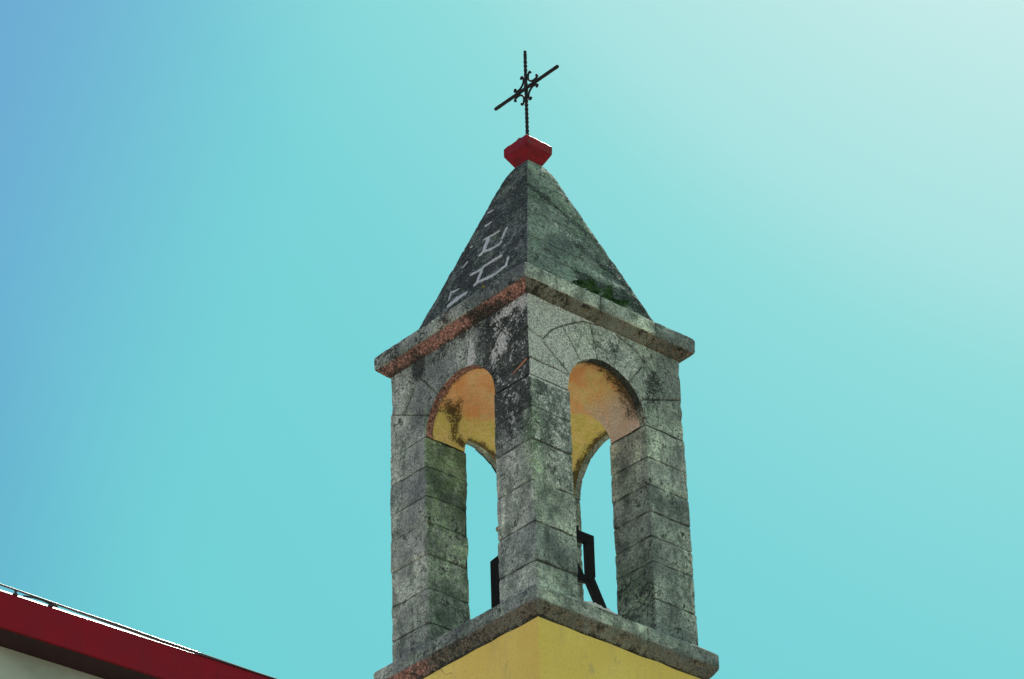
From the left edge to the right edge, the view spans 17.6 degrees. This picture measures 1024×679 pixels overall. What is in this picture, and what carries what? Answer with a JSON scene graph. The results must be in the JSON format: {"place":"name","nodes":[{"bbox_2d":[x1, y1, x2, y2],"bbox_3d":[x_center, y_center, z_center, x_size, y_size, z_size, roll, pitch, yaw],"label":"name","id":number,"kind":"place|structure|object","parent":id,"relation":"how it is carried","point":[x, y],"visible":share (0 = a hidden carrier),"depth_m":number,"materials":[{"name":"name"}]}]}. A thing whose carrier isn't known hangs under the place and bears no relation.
{"place":"outdoors","nodes":[
{"label":"outdoors","id":0,"kind":"place"},
{"bbox_2d":[0,0,1023,678],"label":"sky","id":1,"kind":"structure","parent":0,"point":[217,217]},
{"label":"ground","id":2,"kind":"structure","parent":0,"visible":0},
{"bbox_2d":[0,583,276,678],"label":"church building","id":3,"kind":"structure","parent":2,"relation":"on","point":[39,640],"depth_m":29.83,"materials":[{"name":"red paint"}]},
{"bbox_2d":[23,595,57,607],"bbox_3d":[-4.215,2.334,29.621,0.362,0.036,0.023,23,-40,-34],"label":"cable","id":4,"kind":"object","parent":3,"relation":"on","point":[47,602],"visible":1,"depth_m":29.61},
{"bbox_2d":[374,135,718,678],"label":"bell tower","id":5,"kind":"structure","parent":2,"relation":"on","point":[533,375],"depth_m":37.50,"materials":[{"name":"stone"}]},
{"bbox_2d":[490,556,499,607],"bbox_3d":[-0.160,2.986,37.084,0.180,1.225,0.220,24,-40,-35],"label":"steel post","id":6,"kind":"object","parent":5,"relation":"on","point":[495,582],"visible":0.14,"depth_m":37.22,"materials":[{"name":"black metal"}]},
{"bbox_2d":[494,50,558,134],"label":"wrought iron cross","id":7,"kind":"object","parent":5,"relation":"on","point":[526,96],"visible":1,"depth_m":40.97,"materials":[{"name":"black metal"}]},
{"bbox_2d":[576,525,606,607],"bbox_3d":[0.984,2.925,37.345,0.970,1.660,0.060,24,-40,-35],"label":"bell bracket","id":8,"kind":"object","parent":5,"relation":"attached to","point":[588,575],"visible":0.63,"depth_m":37.41,"materials":[{"name":"black metal"}]},
{"bbox_2d":[572,279,628,307],"bbox_3d":[1.001,-0.543,38.234,0.924,0.180,0.336,24,-40,-35],"label":"fern tuft","id":9,"kind":"object","parent":5,"relation":"on","point":[591,285],"visible":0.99,"depth_m":38.19,"materials":[{"name":"green plant"}]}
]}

